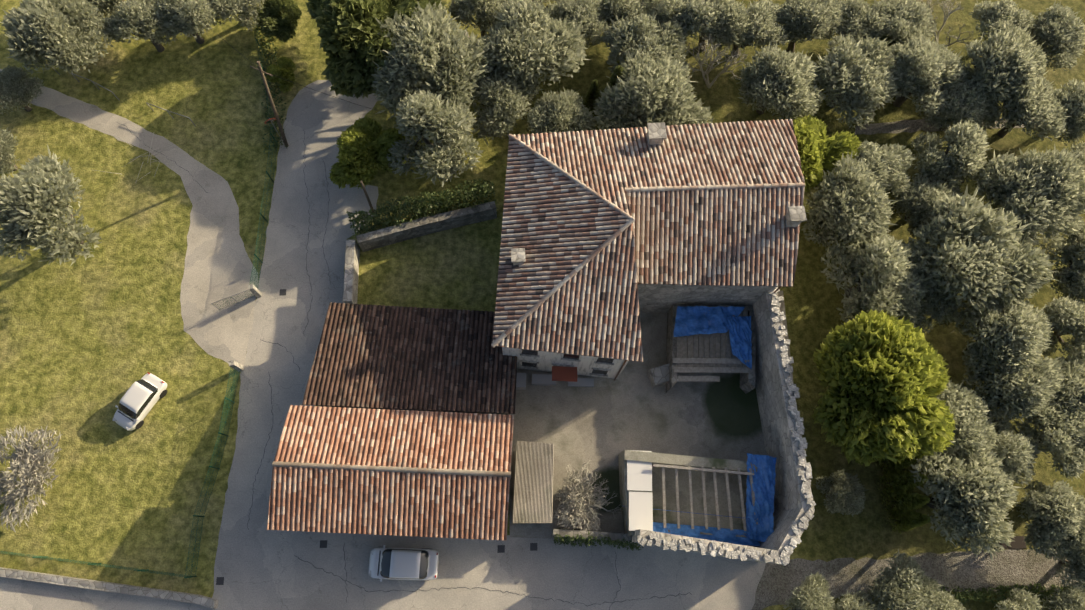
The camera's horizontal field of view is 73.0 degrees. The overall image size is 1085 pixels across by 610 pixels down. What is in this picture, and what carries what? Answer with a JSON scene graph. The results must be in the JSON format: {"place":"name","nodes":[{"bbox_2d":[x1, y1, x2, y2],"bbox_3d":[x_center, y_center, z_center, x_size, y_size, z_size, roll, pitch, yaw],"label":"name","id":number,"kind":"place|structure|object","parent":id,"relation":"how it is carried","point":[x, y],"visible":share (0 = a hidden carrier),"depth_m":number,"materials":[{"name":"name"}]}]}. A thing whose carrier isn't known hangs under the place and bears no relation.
{"place":"outdoors","nodes":[
{"label":"outdoors","id":0,"kind":"place"},
{"bbox_2d":[0,577,211,609],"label":"road","id":1,"kind":"structure","parent":0,"point":[18,594],"depth_m":41.18,"materials":[{"name":"asphalt"}]},
{"bbox_2d":[302,302,516,413],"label":"shed roof","id":2,"kind":"structure","parent":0,"point":[395,357],"depth_m":42.51,"materials":[{"name":"tile"}]},
{"bbox_2d":[212,30,765,609],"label":"road","id":3,"kind":"structure","parent":0,"point":[258,564],"depth_m":42.65,"materials":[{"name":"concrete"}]},
{"bbox_2d":[368,545,438,581],"bbox_3d":[-7.907,14.661,41.517,3.947,1.487,1.950,2,72,-1],"label":"hatchback car","id":4,"kind":"object","parent":3,"relation":"on","point":[403,563],"visible":1,"depth_m":41.11,"materials":[{"name":"white paint"}]},
{"bbox_2d":[0,0,1084,609],"bbox_3d":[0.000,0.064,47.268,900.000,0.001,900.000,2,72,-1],"label":"ground","id":5,"kind":"structure","parent":0,"point":[86,344],"depth_m":47.25,"materials":[{"name":"green plant"}]},
{"bbox_2d":[0,128,19,175],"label":"olive","id":6,"kind":"object","parent":5,"relation":"on","point":[7,144],"visible":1,"depth_m":46.84,"materials":[{"name":"green plant"}]},
{"bbox_2d":[0,64,43,114],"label":"olive","id":7,"kind":"object","parent":5,"relation":"on","point":[16,90],"visible":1,"depth_m":48.03,"materials":[{"name":"green plant"}]},
{"bbox_2d":[0,424,61,531],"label":"bare tree","id":8,"kind":"object","parent":5,"relation":"on","point":[28,482],"depth_m":41.37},
{"bbox_2d":[0,144,101,265],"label":"olive","id":9,"kind":"object","parent":5,"relation":"on","point":[35,192],"visible":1,"depth_m":42.84,"materials":[{"name":"green plant"}]},
{"bbox_2d":[0,0,112,74],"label":"olive","id":10,"kind":"object","parent":5,"relation":"on","point":[35,30],"visible":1,"depth_m":47.11,"materials":[{"name":"green plant"}]},
{"bbox_2d":[0,567,217,608],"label":"kerb wall","id":11,"kind":"structure","parent":5,"relation":"on","point":[112,587],"depth_m":40.95,"materials":[{"name":"stone"}]},
{"bbox_2d":[0,69,257,365],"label":"driveway","id":12,"kind":"structure","parent":5,"relation":"on","point":[218,265],"depth_m":47.89,"materials":[{"name":"concrete"}]},
{"bbox_2d":[112,372,166,430],"bbox_3d":[-24.212,5.780,43.931,1.750,1.447,3.448,30,74,8],"label":"car","id":13,"kind":"object","parent":5,"relation":"on","point":[142,396],"visible":1,"depth_m":43.51,"materials":[{"name":"white paint"}]},
{"bbox_2d":[103,0,180,51],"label":"olive","id":14,"kind":"object","parent":5,"relation":"on","point":[128,18],"visible":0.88,"depth_m":48.84,"materials":[{"name":"green plant"}]},
{"bbox_2d":[153,0,220,43],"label":"olive","id":15,"kind":"object","parent":5,"relation":"on","point":[181,18],"visible":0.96,"depth_m":48.91,"materials":[{"name":"green plant"}]},
{"bbox_2d":[184,367,238,577],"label":"wire fence","id":16,"kind":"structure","parent":5,"relation":"on","point":[210,466],"depth_m":42.68,"materials":[{"name":"green"}]},
{"bbox_2d":[207,0,264,30],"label":"olive","id":17,"kind":"object","parent":5,"relation":"on","point":[246,12],"visible":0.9,"depth_m":50.19,"materials":[{"name":"green plant"}]},
{"bbox_2d":[254,25,286,154],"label":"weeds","id":18,"kind":"object","parent":5,"relation":"on","point":[263,50],"visible":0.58,"depth_m":50.95,"materials":[{"name":"green plant"}]},
{"bbox_2d":[254,0,301,42],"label":"shrub","id":19,"kind":"object","parent":5,"relation":"on","point":[278,19],"visible":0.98,"depth_m":50.76,"materials":[{"name":"green plant"}]},
{"bbox_2d":[266,56,295,93],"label":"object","id":20,"kind":"object","parent":5,"relation":"on","point":[284,68],"visible":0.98,"depth_m":50.43,"materials":[{"name":"green plant"}]},
{"bbox_2d":[343,240,359,303],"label":"garden wall","id":21,"kind":"structure","parent":5,"relation":"on","point":[351,276],"depth_m":46.26,"materials":[{"name":"stone"}]},
{"bbox_2d":[329,116,408,188],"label":"green tree","id":22,"kind":"object","parent":5,"relation":"on","point":[365,144],"visible":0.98,"depth_m":46.94,"materials":[{"name":"green plant"}]},
{"bbox_2d":[305,0,446,98],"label":"tree","id":23,"kind":"object","parent":5,"relation":"on","point":[351,44],"visible":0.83,"depth_m":46.67,"materials":[{"name":"green plant"}]},
{"bbox_2d":[346,178,497,245],"bbox_3d":[-7.738,-6.189,47.792,9.607,2.608,2.522,-15,73,-6],"label":"hedge","id":24,"kind":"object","parent":5,"relation":"on","point":[432,201],"depth_m":47.28,"materials":[{"name":"green plant"}]},
{"bbox_2d":[356,201,496,251],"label":"garden wall","id":25,"kind":"structure","parent":5,"relation":"on","point":[390,235],"depth_m":47.46,"materials":[{"name":"stone"}]},
{"bbox_2d":[371,1,493,120],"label":"olive","id":26,"kind":"object","parent":5,"relation":"on","point":[428,49],"visible":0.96,"depth_m":46.18,"materials":[{"name":"green plant"}]},
{"bbox_2d":[386,89,482,187],"bbox_3d":[-6.700,-10.050,47.061,6.854,6.643,6.240,-31,75,-11],"label":"olive","id":27,"kind":"object","parent":5,"relation":"on","point":[448,161],"visible":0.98,"depth_m":45.25,"materials":[{"name":"green plant"}]},
{"bbox_2d":[446,0,508,38],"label":"olive","id":28,"kind":"object","parent":5,"relation":"on","point":[483,11],"visible":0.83,"depth_m":49.69,"materials":[{"name":"green plant"}]},
{"bbox_2d":[466,62,541,144],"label":"olive","id":29,"kind":"object","parent":5,"relation":"on","point":[497,118],"visible":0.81,"depth_m":47.48,"materials":[{"name":"green plant"}]},
{"bbox_2d":[484,0,589,89],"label":"olive","id":30,"kind":"object","parent":5,"relation":"on","point":[548,44],"visible":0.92,"depth_m":47.50,"materials":[{"name":"green plant"}]},
{"bbox_2d":[526,87,597,133],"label":"olive","id":31,"kind":"object","parent":5,"relation":"on","point":[565,111],"visible":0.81,"depth_m":47.28,"materials":[{"name":"green plant"}]},
{"bbox_2d":[544,0,609,47],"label":"olive","id":32,"kind":"object","parent":5,"relation":"on","point":[588,13],"visible":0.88,"depth_m":49.91,"materials":[{"name":"green plant"}]},
{"bbox_2d":[598,0,646,35],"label":"olive","id":33,"kind":"object","parent":5,"relation":"on","point":[625,9],"visible":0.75,"depth_m":50.17,"materials":[{"name":"green plant"}]},
{"bbox_2d":[600,12,691,78],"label":"olive","id":34,"kind":"object","parent":5,"relation":"on","point":[665,41],"visible":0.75,"depth_m":49.20,"materials":[{"name":"green plant"}]},
{"bbox_2d":[509,291,793,546],"bbox_3d":[6.888,6.529,45.361,18.356,0.001,16.464,2,72,-1],"label":"yard concrete","id":35,"kind":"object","parent":5,"relation":"on","point":[602,424],"visible":0.33,"depth_m":45.12,"materials":[{"name":"concrete"}]},
{"bbox_2d":[502,347,628,378],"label":"house wall","id":36,"kind":"structure","parent":35,"relation":"on","point":[584,365],"depth_m":43.12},
{"bbox_2d":[520,349,613,376],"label":"house windows","id":37,"kind":"structure","parent":36,"relation":"in","point":[567,357],"depth_m":42.18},
{"bbox_2d":[552,459,622,531],"bbox_3d":[2.187,11.261,42.144,3.962,3.086,4.177,-35,76,-12],"label":"dead shrub","id":38,"kind":"object","parent":35,"relation":"on","point":[572,507],"depth_m":41.86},
{"bbox_2d":[618,450,634,534],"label":"ruin wall","id":39,"kind":"structure","parent":35,"relation":"on","point":[624,496],"depth_m":42.16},
{"bbox_2d":[627,450,652,530],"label":"white ruin panels","id":40,"kind":"object","parent":39,"relation":"on","point":[639,475],"visible":0.79,"depth_m":41.25,"materials":[{"name":"white"}]},
{"bbox_2d":[619,450,756,471],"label":"ruin wall","id":41,"kind":"structure","parent":35,"relation":"on","point":[687,461],"depth_m":41.83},
{"bbox_2d":[653,464,757,530],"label":"roof beams","id":42,"kind":"structure","parent":41,"relation":"on","point":[726,471],"depth_m":41.69,"materials":[{"name":"grey wood"}]},
{"bbox_2d":[666,304,755,393],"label":"ruin walls","id":43,"kind":"structure","parent":35,"relation":"on","point":[747,382],"depth_m":45.20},
{"bbox_2d":[674,306,744,336],"bbox_3d":[10.190,1.015,44.642,4.438,0.599,2.060,2,72,-1],"label":"blue tarp","id":44,"kind":"object","parent":43,"relation":"on","point":[690,320],"visible":1,"depth_m":44.70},
{"bbox_2d":[676,310,747,366],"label":"ruin plank deck","id":45,"kind":"structure","parent":43,"relation":"on","point":[718,349],"depth_m":44.56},
{"bbox_2d":[672,358,751,381],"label":"wooden beams","id":46,"kind":"structure","parent":43,"relation":"on","point":[708,369],"depth_m":44.27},
{"bbox_2d":[728,316,751,368],"bbox_3d":[11.982,2.237,44.473,1.492,0.670,3.328,2,72,-1],"label":"blue tarp","id":47,"kind":"object","parent":43,"relation":"on","point":[740,332],"visible":0.96,"depth_m":44.55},
{"bbox_2d":[628,292,814,564],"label":"perimeter wall","id":48,"kind":"structure","parent":35,"relation":"on","point":[791,506],"depth_m":42.02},
{"bbox_2d":[637,287,815,565],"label":"wall coping stones","id":49,"kind":"object","parent":48,"relation":"on","point":[741,553],"depth_m":39.37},
{"bbox_3d":[-0.527,10.456,42.731,1.972,2.200,4.238,2,72,-1],"label":"lean-to walls","id":50,"kind":"object","parent":35,"relation":"on","visible":0},
{"bbox_2d":[513,441,553,522],"bbox_3d":[-0.483,9.989,41.287,2.214,0.635,4.488,2,72,-1],"label":"lean to roof","id":51,"kind":"object","parent":50,"relation":"on","point":[533,493],"visible":1,"depth_m":41.28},
{"bbox_2d":[591,50,712,130],"bbox_3d":[6.872,-12.537,48.257,7.877,6.679,7.367,-35,76,-12],"label":"olive","id":52,"kind":"object","parent":5,"relation":"on","point":[644,91],"visible":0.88,"depth_m":46.53,"materials":[{"name":"green plant"}]},
{"bbox_2d":[634,0,698,36],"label":"olive","id":53,"kind":"object","parent":5,"relation":"on","point":[665,10],"visible":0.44,"depth_m":50.03,"materials":[{"name":"green plant"}]},
{"bbox_2d":[637,284,777,312],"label":"house walls","id":54,"kind":"structure","parent":5,"relation":"on","point":[658,298],"depth_m":43.94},
{"bbox_2d":[493,138,629,341],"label":"house roof","id":55,"kind":"structure","parent":54,"relation":"attached to","point":[557,225],"depth_m":40.42,"materials":[{"name":"tile"}]},
{"bbox_2d":[491,134,804,346],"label":"roof ridge tiles","id":56,"kind":"object","parent":55,"relation":"on","point":[560,284],"visible":0.96,"depth_m":40.52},
{"bbox_2d":[496,223,642,361],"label":"house roof","id":57,"kind":"structure","parent":54,"relation":"attached to","point":[591,308],"depth_m":39.32,"materials":[{"name":"tile"}]},
{"bbox_2d":[513,119,804,215],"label":"house roof","id":58,"kind":"structure","parent":54,"relation":"attached to","point":[609,164],"depth_m":42.27,"materials":[{"name":"tile"}]},
{"bbox_2d":[626,186,804,286],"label":"house roof","id":59,"kind":"structure","parent":54,"relation":"attached to","point":[732,237],"depth_m":40.76,"materials":[{"name":"tile"}]},
{"bbox_2d":[685,33,748,87],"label":"dead tree","id":60,"kind":"object","parent":5,"relation":"on","point":[708,84],"visible":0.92,"depth_m":50.32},
{"bbox_2d":[677,0,758,51],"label":"olive","id":61,"kind":"object","parent":5,"relation":"on","point":[712,16],"visible":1,"depth_m":49.39,"materials":[{"name":"green plant"}]},
{"bbox_2d":[708,0,788,56],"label":"olive","id":62,"kind":"object","parent":5,"relation":"on","point":[763,29],"visible":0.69,"depth_m":49.89,"materials":[{"name":"green plant"}]},
{"bbox_2d":[736,42,825,119],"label":"olive","id":63,"kind":"object","parent":5,"relation":"on","point":[779,80],"visible":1,"depth_m":47.81,"materials":[{"name":"green plant"}]},
{"bbox_2d":[782,572,837,609],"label":"olive","id":64,"kind":"object","parent":5,"relation":"on","point":[811,595],"visible":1,"depth_m":39.93,"materials":[{"name":"green plant"}]},
{"bbox_2d":[775,0,849,52],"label":"olive","id":65,"kind":"object","parent":5,"relation":"on","point":[809,19],"visible":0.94,"depth_m":50.27,"materials":[{"name":"green plant"}]},
{"bbox_2d":[793,114,861,191],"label":"green tree","id":66,"kind":"object","parent":5,"relation":"on","point":[819,151],"visible":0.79,"depth_m":46.33,"materials":[{"name":"green plant"}]},
{"bbox_2d":[813,469,867,514],"bbox_3d":[17.328,11.073,42.759,2.898,2.986,2.783,-14,73,-6],"label":"bush","id":67,"kind":"object","parent":5,"relation":"on","point":[842,486],"visible":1,"depth_m":41.95,"materials":[{"name":"green plant"}]},
{"bbox_2d":[802,153,898,268],"bbox_3d":[19.132,-5.593,46.620,5.776,6.233,7.981,2,72,-1],"label":"olive","id":68,"kind":"object","parent":5,"relation":"on","point":[848,208],"visible":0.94,"depth_m":44.74,"materials":[{"name":"green plant"}]},
{"bbox_2d":[810,30,900,129],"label":"olive","id":69,"kind":"object","parent":5,"relation":"on","point":[854,74],"visible":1,"depth_m":48.65,"materials":[{"name":"green plant"}]},
{"bbox_2d":[835,0,893,45],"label":"olive","id":70,"kind":"object","parent":5,"relation":"on","point":[863,22],"visible":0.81,"depth_m":50.85,"materials":[{"name":"green plant"}]},
{"bbox_2d":[828,139,916,196],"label":"olive","id":71,"kind":"object","parent":5,"relation":"on","point":[891,166],"visible":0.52,"depth_m":46.42,"materials":[{"name":"green plant"}]},
{"bbox_2d":[821,225,931,327],"bbox_3d":[20.155,-1.272,45.128,6.116,6.439,7.749,-4,72,-3],"label":"olive","id":72,"kind":"object","parent":5,"relation":"on","point":[890,286],"visible":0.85,"depth_m":43.65,"materials":[{"name":"green plant"}]},
{"bbox_2d":[811,309,955,465],"bbox_3d":[19.308,5.141,42.329,7.659,7.716,8.798,8,72,1],"label":"tree","id":73,"kind":"object","parent":5,"relation":"on","point":[885,376],"visible":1,"depth_m":40.01,"materials":[{"name":"green plant"}]},
{"bbox_2d":[876,469,927,497],"bbox_3d":[20.917,10.167,42.276,1.808,4.450,1.715,-9,73,-5],"label":"shrub","id":74,"kind":"object","parent":5,"relation":"on","point":[906,484],"visible":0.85,"depth_m":42.42,"materials":[{"name":"green plant"}]},
{"bbox_2d":[870,0,936,45],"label":"olive","id":75,"kind":"object","parent":5,"relation":"on","point":[910,19],"visible":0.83,"depth_m":50.86,"materials":[{"name":"green plant"}]},
{"bbox_2d":[867,549,942,609],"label":"olive","id":76,"kind":"object","parent":5,"relation":"on","point":[904,584],"visible":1,"depth_m":39.86,"materials":[{"name":"green plant"}]},
{"bbox_2d":[891,173,964,243],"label":"olive","id":77,"kind":"object","parent":5,"relation":"on","point":[915,203],"visible":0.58,"depth_m":46.58,"materials":[{"name":"green plant"}]},
{"bbox_2d":[888,32,971,118],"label":"olive","id":78,"kind":"object","parent":5,"relation":"on","point":[925,67],"visible":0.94,"depth_m":48.77,"materials":[{"name":"green plant"}]},
{"bbox_2d":[914,265,960,333],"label":"olive","id":79,"kind":"object","parent":5,"relation":"on","point":[932,302],"visible":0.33,"depth_m":44.42,"materials":[{"name":"green plant"}]},
{"bbox_2d":[855,117,1024,134],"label":"dirt path","id":80,"kind":"structure","parent":5,"relation":"on","point":[909,126],"depth_m":52.14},
{"bbox_2d":[911,119,991,190],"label":"olive","id":81,"kind":"object","parent":5,"relation":"on","point":[967,144],"visible":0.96,"depth_m":46.87,"materials":[{"name":"green plant"}]},
{"bbox_2d":[916,380,1001,469],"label":"olive","id":82,"kind":"object","parent":5,"relation":"on","point":[974,427],"visible":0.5,"depth_m":41.25,"materials":[{"name":"green plant"}]},
{"bbox_2d":[922,78,998,130],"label":"olive","id":83,"kind":"object","parent":5,"relation":"on","point":[967,102],"visible":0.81,"depth_m":48.78,"materials":[{"name":"green plant"}]},
{"bbox_2d":[909,440,1021,562],"bbox_3d":[23.227,10.927,41.476,5.793,6.108,6.770,4,72,-1],"label":"olive","id":84,"kind":"object","parent":5,"relation":"on","point":[975,500],"visible":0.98,"depth_m":39.80,"materials":[{"name":"green plant"}]},
{"bbox_2d":[907,186,1061,327],"bbox_3d":[26.071,-2.626,45.496,8.970,6.998,8.383,15,72,3],"label":"olive","id":85,"kind":"object","parent":5,"relation":"on","point":[959,258],"visible":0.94,"depth_m":43.39,"materials":[{"name":"green plant"}]},
{"bbox_2d":[951,297,1053,383],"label":"olive","id":86,"kind":"object","parent":5,"relation":"on","point":[1020,333],"visible":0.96,"depth_m":42.64,"materials":[{"name":"green plant"}]},
{"bbox_2d":[969,0,1035,42],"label":"olive","id":87,"kind":"object","parent":5,"relation":"on","point":[990,13],"visible":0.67,"depth_m":51.17,"materials":[{"name":"green plant"}]},
{"bbox_2d":[963,19,1054,115],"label":"olive","id":88,"kind":"object","parent":5,"relation":"on","point":[1008,67],"visible":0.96,"depth_m":48.27,"materials":[{"name":"green plant"}]},
{"bbox_2d":[939,582,1084,604],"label":"hedge","id":89,"kind":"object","parent":5,"relation":"on","point":[982,594],"depth_m":42.00,"materials":[{"name":"green plant"}]},
{"bbox_2d":[960,356,1066,422],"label":"olive","id":90,"kind":"object","parent":5,"relation":"on","point":[1024,391],"visible":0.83,"depth_m":42.17,"materials":[{"name":"green plant"}]},
{"bbox_2d":[990,414,1039,484],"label":"olive","id":91,"kind":"object","parent":5,"relation":"on","point":[1019,450],"visible":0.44,"depth_m":41.85,"materials":[{"name":"green plant"}]},
{"bbox_2d":[994,587,1041,609],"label":"olive","id":92,"kind":"object","parent":5,"relation":"on","point":[1024,600],"visible":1,"depth_m":40.15,"materials":[{"name":"green plant"}]},
{"bbox_2d":[973,150,1080,245],"bbox_3d":[30.145,-6.080,46.937,6.543,6.569,6.680,34,74,9],"label":"olive","id":93,"kind":"object","parent":5,"relation":"on","point":[993,178],"visible":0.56,"depth_m":45.16,"materials":[{"name":"green plant"}]},
{"bbox_2d":[992,75,1070,140],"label":"olive","id":94,"kind":"object","parent":5,"relation":"on","point":[1047,118],"visible":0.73,"depth_m":48.51,"materials":[{"name":"green plant"}]},
{"bbox_2d":[1002,144,1084,238],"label":"olive","id":95,"kind":"object","parent":5,"relation":"on","point":[1066,163],"visible":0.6,"depth_m":44.96,"materials":[{"name":"green plant"}]},
{"bbox_2d":[1010,399,1084,479],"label":"olive","id":96,"kind":"object","parent":5,"relation":"on","point":[1064,443],"visible":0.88,"depth_m":42.20,"materials":[{"name":"green plant"}]},
{"bbox_2d":[1015,479,1084,562],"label":"olive","id":97,"kind":"object","parent":5,"relation":"on","point":[1057,524],"visible":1,"depth_m":40.90,"materials":[{"name":"green plant"}]},
{"bbox_2d":[1026,0,1084,70],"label":"olive","id":98,"kind":"object","parent":5,"relation":"on","point":[1059,29],"visible":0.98,"depth_m":50.73,"materials":[{"name":"green plant"}]},
{"bbox_2d":[1037,219,1084,304],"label":"olive","id":99,"kind":"object","parent":5,"relation":"on","point":[1071,275],"visible":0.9,"depth_m":46.08,"materials":[{"name":"green plant"}]},
{"bbox_2d":[1037,355,1084,431],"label":"olive","id":100,"kind":"object","parent":5,"relation":"on","point":[1071,397],"visible":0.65,"depth_m":42.92,"materials":[{"name":"green plant"}]},
{"bbox_2d":[1040,294,1084,365],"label":"olive","id":101,"kind":"object","parent":5,"relation":"on","point":[1067,316],"visible":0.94,"depth_m":44.21,"materials":[{"name":"green plant"}]},
{"bbox_2d":[1041,582,1084,609],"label":"olive","id":102,"kind":"object","parent":5,"relation":"on","point":[1072,597],"visible":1,"depth_m":40.31,"materials":[{"name":"green plant"}]},
{"bbox_2d":[1051,79,1084,145],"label":"olive","id":103,"kind":"object","parent":5,"relation":"on","point":[1074,102],"visible":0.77,"depth_m":48.96,"materials":[{"name":"green plant"}]},
{"bbox_2d":[1055,544,1084,592],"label":"olive","id":104,"kind":"object","parent":5,"relation":"on","point":[1074,563],"visible":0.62,"depth_m":40.91,"materials":[{"name":"green plant"}]},
{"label":"barn walls","id":105,"kind":"object","parent":5,"relation":"on","visible":0},
{"bbox_2d":[267,465,509,539],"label":"barn roof","id":106,"kind":"structure","parent":105,"relation":"on","point":[351,501],"depth_m":38.75,"materials":[{"name":"tile"}]},
{"bbox_2d":[274,405,513,471],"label":"barn roof","id":107,"kind":"structure","parent":105,"relation":"on","point":[393,438],"depth_m":39.79,"materials":[{"name":"tile"}]},
{"bbox_2d":[272,461,510,477],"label":"roof ridge tiles","id":108,"kind":"object","parent":107,"relation":"on","point":[403,469],"visible":0.94,"depth_m":38.69,"materials":[{"name":"tile"}]},
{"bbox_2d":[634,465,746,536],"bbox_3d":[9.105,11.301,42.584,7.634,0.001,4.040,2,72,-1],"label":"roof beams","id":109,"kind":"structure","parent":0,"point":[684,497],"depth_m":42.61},
{"bbox_2d":[626,522,759,545],"bbox_3d":[8.678,13.133,41.983,7.936,0.617,0.939,5,72,0],"label":"blue tarp","id":110,"kind":"object","parent":109,"relation":"on","point":[726,535],"visible":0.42,"depth_m":41.96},
{"bbox_2d":[746,453,776,541],"bbox_3d":[12.380,11.007,41.699,1.689,2.112,4.880,2,72,-1],"label":"blue tarp","id":111,"kind":"object","parent":109,"relation":"on","point":[763,486],"visible":0.94,"depth_m":41.74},
{"bbox_2d":[751,548,1078,609],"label":"gravel track","id":112,"kind":"structure","parent":0,"point":[950,570],"depth_m":42.87,"materials":[{"name":"gravel"}]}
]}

